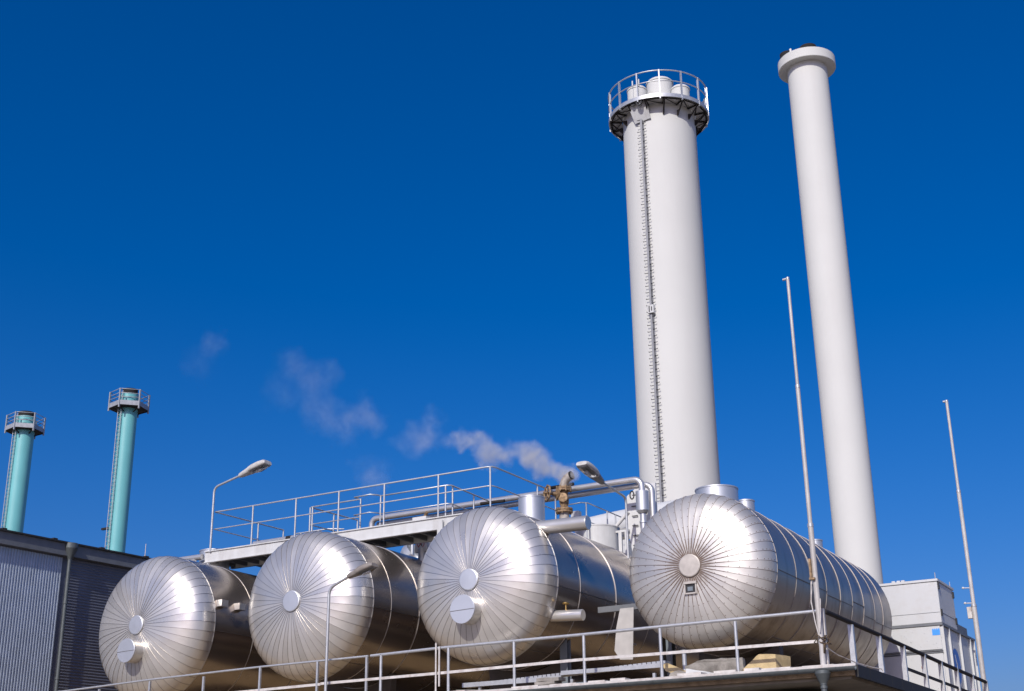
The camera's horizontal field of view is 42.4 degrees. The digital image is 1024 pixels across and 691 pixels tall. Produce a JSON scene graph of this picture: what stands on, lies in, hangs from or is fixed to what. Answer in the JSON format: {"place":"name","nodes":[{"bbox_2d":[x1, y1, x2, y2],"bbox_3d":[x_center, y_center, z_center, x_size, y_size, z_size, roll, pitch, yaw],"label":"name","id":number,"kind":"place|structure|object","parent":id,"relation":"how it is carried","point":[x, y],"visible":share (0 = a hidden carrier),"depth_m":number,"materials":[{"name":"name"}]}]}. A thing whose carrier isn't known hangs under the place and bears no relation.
{"place":"outdoors","nodes":[
{"label":"outdoors","id":0,"kind":"place"},
{"bbox_2d":[0,0,1023,690],"label":"sky","id":1,"kind":"structure","parent":0,"point":[338,245],"materials":[{"name":"blue"}]},
{"bbox_2d":[536,677,565,681],"bbox_3d":[0.860,7.350,29.030,0.556,0.092,0.362,-12,-23,28],"label":"stone slab","id":2,"kind":"object","parent":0,"point":[561,679],"depth_m":28.89,"materials":[{"name":"grey stone"}]},
{"label":"ground","id":3,"kind":"structure","parent":0,"visible":0},
{"bbox_2d":[1,410,45,532],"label":"chimney","id":4,"kind":"object","parent":3,"relation":"on","point":[24,429],"visible":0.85,"depth_m":106.82,"materials":[{"name":"teal paint"}]},
{"bbox_2d":[0,528,150,690],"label":"industrial hall","id":5,"kind":"structure","parent":3,"relation":"on","point":[55,593],"depth_m":40.95,"materials":[{"name":"metal"}]},
{"bbox_2d":[101,388,150,552],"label":"chimney","id":6,"kind":"object","parent":3,"relation":"on","point":[128,407],"visible":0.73,"depth_m":100.87,"materials":[{"name":"teal paint"}]},
{"bbox_2d":[608,69,719,502],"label":"chimney","id":7,"kind":"object","parent":3,"relation":"on","point":[658,124],"visible":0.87,"depth_m":62.48,"materials":[{"name":"white paint"}]},
{"bbox_2d":[459,663,935,690],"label":"building","id":8,"kind":"structure","parent":3,"relation":"on","point":[845,677],"depth_m":26.38,"materials":[{"name":"concrete"}]},
{"bbox_2d":[99,548,323,690],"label":"storage tank","id":9,"kind":"object","parent":8,"relation":"on","point":[165,616],"visible":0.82,"depth_m":36.32,"materials":[{"name":"metal"}]},
{"bbox_2d":[204,466,556,568],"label":"walkway","id":10,"kind":"structure","parent":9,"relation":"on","point":[424,528],"depth_m":37.61,"materials":[{"name":"grey paint"}]},
{"bbox_2d":[209,460,271,551],"bbox_3d":[-8.182,4.806,39.550,2.118,2.542,0.429,-12,-23,28],"label":"lamp post","id":11,"kind":"object","parent":10,"relation":"on","point":[258,466],"visible":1,"depth_m":39.65,"materials":[{"name":"metal"}]},
{"bbox_2d":[253,477,655,543],"bbox_3d":[-1.987,5.929,38.602,12.586,3.100,2.371,-12,-23,28],"label":"pipe run","id":12,"kind":"object","parent":10,"relation":"attached to","point":[645,499],"visible":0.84,"depth_m":38.09,"materials":[{"name":"metal"}]},
{"bbox_2d":[62,655,368,690],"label":"railing","id":13,"kind":"object","parent":8,"relation":"on","point":[316,684],"visible":1,"depth_m":32.58,"materials":[{"name":"metal"}]},
{"bbox_2d":[324,562,377,690],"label":"lamp post","id":14,"kind":"object","parent":8,"relation":"on","point":[366,568],"visible":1,"depth_m":31.68,"materials":[{"name":"metal"}]},
{"bbox_2d":[248,531,517,690],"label":"storage tank","id":15,"kind":"object","parent":8,"relation":"on","point":[376,611],"visible":0.73,"depth_m":34.11,"materials":[{"name":"metal"}]},
{"bbox_2d":[415,542,430,552],"bbox_3d":[-2.475,5.770,37.908,0.430,0.390,0.511,-12,-23,28],"label":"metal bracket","id":16,"kind":"object","parent":15,"relation":"attached to","point":[425,546],"visible":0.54,"depth_m":37.69,"materials":[{"name":"grey metal"}]},
{"bbox_2d":[560,639,571,683],"bbox_3d":[1.309,7.734,32.213,0.200,2.000,0.200,-12,-23,28],"label":"steel post","id":17,"kind":"object","parent":8,"relation":"on","point":[565,650],"visible":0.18,"depth_m":32.21,"materials":[{"name":"grey metal"}]},
{"bbox_2d":[462,660,670,689],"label":"cable tray","id":18,"kind":"object","parent":8,"relation":"on","point":[567,673],"visible":0.9,"depth_m":29.35,"materials":[{"name":"metal"}]},
{"bbox_2d":[417,495,717,689],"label":"storage tank","id":19,"kind":"object","parent":8,"relation":"on","point":[493,573],"visible":0.85,"depth_m":31.95,"materials":[{"name":"silver metal"}]},
{"bbox_2d":[543,471,574,518],"bbox_3d":[1.299,4.472,36.648,0.889,1.994,0.552,6,-21,-19],"label":"steam vent","id":20,"kind":"object","parent":19,"relation":"attached to","point":[560,493],"visible":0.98,"depth_m":36.70,"materials":[{"name":"gold metal"}]},
{"bbox_2d":[571,511,581,533],"bbox_3d":[1.843,5.288,37.628,0.250,1.130,0.200,-12,-23,28],"label":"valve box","id":21,"kind":"object","parent":19,"relation":"on","point":[575,513],"visible":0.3,"depth_m":37.70,"materials":[{"name":"metal"}]},
{"bbox_2d":[568,502,630,544],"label":"service walkway","id":22,"kind":"structure","parent":19,"relation":"on","point":[586,503],"depth_m":38.00,"materials":[{"name":"grey paint"}]},
{"bbox_2d":[576,461,629,557],"bbox_3d":[2.534,4.495,35.792,0.413,2.227,2.716,-12,-23,28],"label":"lamp post","id":23,"kind":"object","parent":19,"relation":"on","point":[589,469],"visible":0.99,"depth_m":35.58,"materials":[{"name":"metal"}]},
{"bbox_2d":[615,483,657,554],"bbox_3d":[3.423,5.190,37.581,1.541,2.440,0.160,-12,-23,28],"label":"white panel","id":24,"kind":"object","parent":19,"relation":"attached to","point":[634,529],"visible":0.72,"depth_m":37.61,"materials":[{"name":"metal"}]},
{"bbox_2d":[320,608,829,690],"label":"front railing","id":25,"kind":"object","parent":8,"relation":"on","point":[584,659],"visible":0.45,"depth_m":28.36,"materials":[{"name":"metal"}]},
{"bbox_2d":[826,647,884,672],"bbox_3d":[6.885,6.373,26.518,0.068,0.461,2.410,-18,-26,38],"label":"stay cable","id":26,"kind":"object","parent":25,"relation":"attached to","point":[856,662],"visible":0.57,"depth_m":26.56,"materials":[{"name":"grey metal"}]},
{"bbox_2d":[590,500,674,554],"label":"exhaust duct","id":27,"kind":"object","parent":8,"relation":"on","point":[600,519],"visible":0.11,"depth_m":44.85,"materials":[{"name":"white metal"}]},
{"bbox_2d":[598,603,667,676],"bbox_3d":[3.013,7.348,31.665,2.000,2.300,0.200,-12,-23,28],"label":"hanger frame","id":28,"kind":"object","parent":8,"relation":"on","point":[609,609],"visible":0.35,"depth_m":32.12,"materials":[{"name":"grey metal"}]},
{"bbox_2d":[615,607,636,659],"bbox_3d":[2.757,6.936,31.665,0.550,1.220,0.300,-12,-23,28],"label":"hanging plate","id":29,"kind":"object","parent":28,"relation":"hanging from","point":[624,643],"visible":0.98,"depth_m":31.54,"materials":[{"name":"white metal"}]},
{"bbox_2d":[666,640,675,675],"bbox_3d":[3.857,7.670,32.133,0.200,2.000,0.200,-12,-23,28],"label":"steel post","id":30,"kind":"object","parent":8,"relation":"on","point":[670,646],"visible":0.37,"depth_m":32.15,"materials":[{"name":"grey metal"}]},
{"bbox_2d":[669,670,685,675],"bbox_3d":[3.610,6.872,27.514,0.731,0.223,0.347,-12,-23,28],"label":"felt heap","id":31,"kind":"object","parent":8,"relation":"on","point":[676,673],"visible":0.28,"depth_m":27.47,"materials":[{"name":"grey fabric"}]},
{"bbox_2d":[663,663,682,672],"bbox_3d":[3.446,6.796,27.689,0.628,0.283,0.070,-12,-23,28],"label":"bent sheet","id":32,"kind":"object","parent":31,"relation":"on","point":[667,667],"visible":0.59,"depth_m":27.73,"materials":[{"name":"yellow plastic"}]},
{"bbox_2d":[682,653,686,670],"bbox_3d":[3.707,6.911,28.315,0.160,0.740,0.160,-12,-23,28],"label":"drain pipe","id":33,"kind":"object","parent":8,"relation":"on","point":[684,659],"visible":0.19,"depth_m":28.34,"materials":[{"name":"metal"}]},
{"bbox_2d":[686,669,710,672],"bbox_3d":[3.942,6.727,27.166,0.756,0.199,0.108,-12,-23,28],"label":"folded flashing","id":34,"kind":"object","parent":8,"relation":"on","point":[689,670],"visible":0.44,"depth_m":27.24,"materials":[{"name":"grey paint"}]},
{"bbox_2d":[685,657,744,672],"bbox_3d":[4.251,6.784,27.665,1.318,0.450,0.146,-12,-23,28],"label":"grey tarpaulin heap","id":35,"kind":"object","parent":8,"relation":"on","point":[713,665],"visible":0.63,"depth_m":27.61,"materials":[{"name":"grey fabric"}]},
{"bbox_2d":[629,484,891,668],"bbox_3d":[6.531,6.507,33.124,3.478,4.780,10.541,-12,-23,28],"label":"storage tank","id":36,"kind":"object","parent":8,"relation":"on","point":[713,552],"visible":0.89,"depth_m":29.32,"materials":[{"name":"metal"}]},
{"bbox_2d":[683,581,697,594],"bbox_3d":[3.912,5.290,28.800,0.300,0.270,0.160,-12,-23,28],"label":"sight window","id":37,"kind":"structure","parent":36,"relation":"in","point":[691,588],"depth_m":28.76,"materials":[{"name":"white paint"}]},
{"bbox_2d":[741,654,790,670],"bbox_3d":[5.159,6.533,26.966,0.929,0.396,0.560,-12,-23,28],"label":"insulation block","id":38,"kind":"object","parent":8,"relation":"on","point":[763,661],"depth_m":26.74,"materials":[{"name":"yellow plastic"}]},
{"bbox_2d":[782,277,825,664],"bbox_3d":[5.954,2.367,26.953,0.204,8.180,0.183,-12,-23,28],"label":"mast","id":39,"kind":"object","parent":8,"relation":"on","point":[813,571],"visible":0.98,"depth_m":26.55,"materials":[{"name":"grey metal"}]},
{"bbox_2d":[814,633,831,653],"bbox_3d":[6.063,5.812,25.748,0.343,0.418,0.276,-1,-20,0],"label":"wire tangle","id":40,"kind":"object","parent":39,"relation":"attached to","point":[824,644],"visible":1,"depth_m":25.67,"materials":[{"name":"grey metal"}]},
{"bbox_2d":[825,609,988,690],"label":"side railing","id":41,"kind":"object","parent":8,"relation":"on","point":[903,648],"visible":0.94,"depth_m":30.82,"materials":[{"name":"metal"}]},
{"bbox_2d":[873,572,980,690],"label":"cooling unit","id":42,"kind":"object","parent":8,"relation":"on","point":[924,619],"visible":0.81,"depth_m":37.63,"materials":[{"name":"grey paint"}]},
{"bbox_2d":[943,400,985,690],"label":"mast","id":43,"kind":"object","parent":8,"relation":"on","point":[972,612],"visible":1,"depth_m":39.46,"materials":[{"name":"grey metal"}]},
{"bbox_2d":[778,43,882,583],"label":"chimney","id":44,"kind":"object","parent":3,"relation":"on","point":[806,71],"visible":0.95,"depth_m":58.58,"materials":[{"name":"white paint"}]},
{"bbox_3d":[0.796,7.508,29.010,0.607,0.100,0.361,-12,-23,28],"label":"stone slab","id":45,"kind":"object","parent":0,"visible":0},
{"bbox_2d":[534,681,561,684],"bbox_3d":[0.796,7.433,29.039,0.514,0.083,0.361,-12,-23,28],"label":"stone slab","id":46,"kind":"object","parent":45,"relation":"on","point":[546,682],"depth_m":28.90,"materials":[{"name":"grey stone"}]}
]}

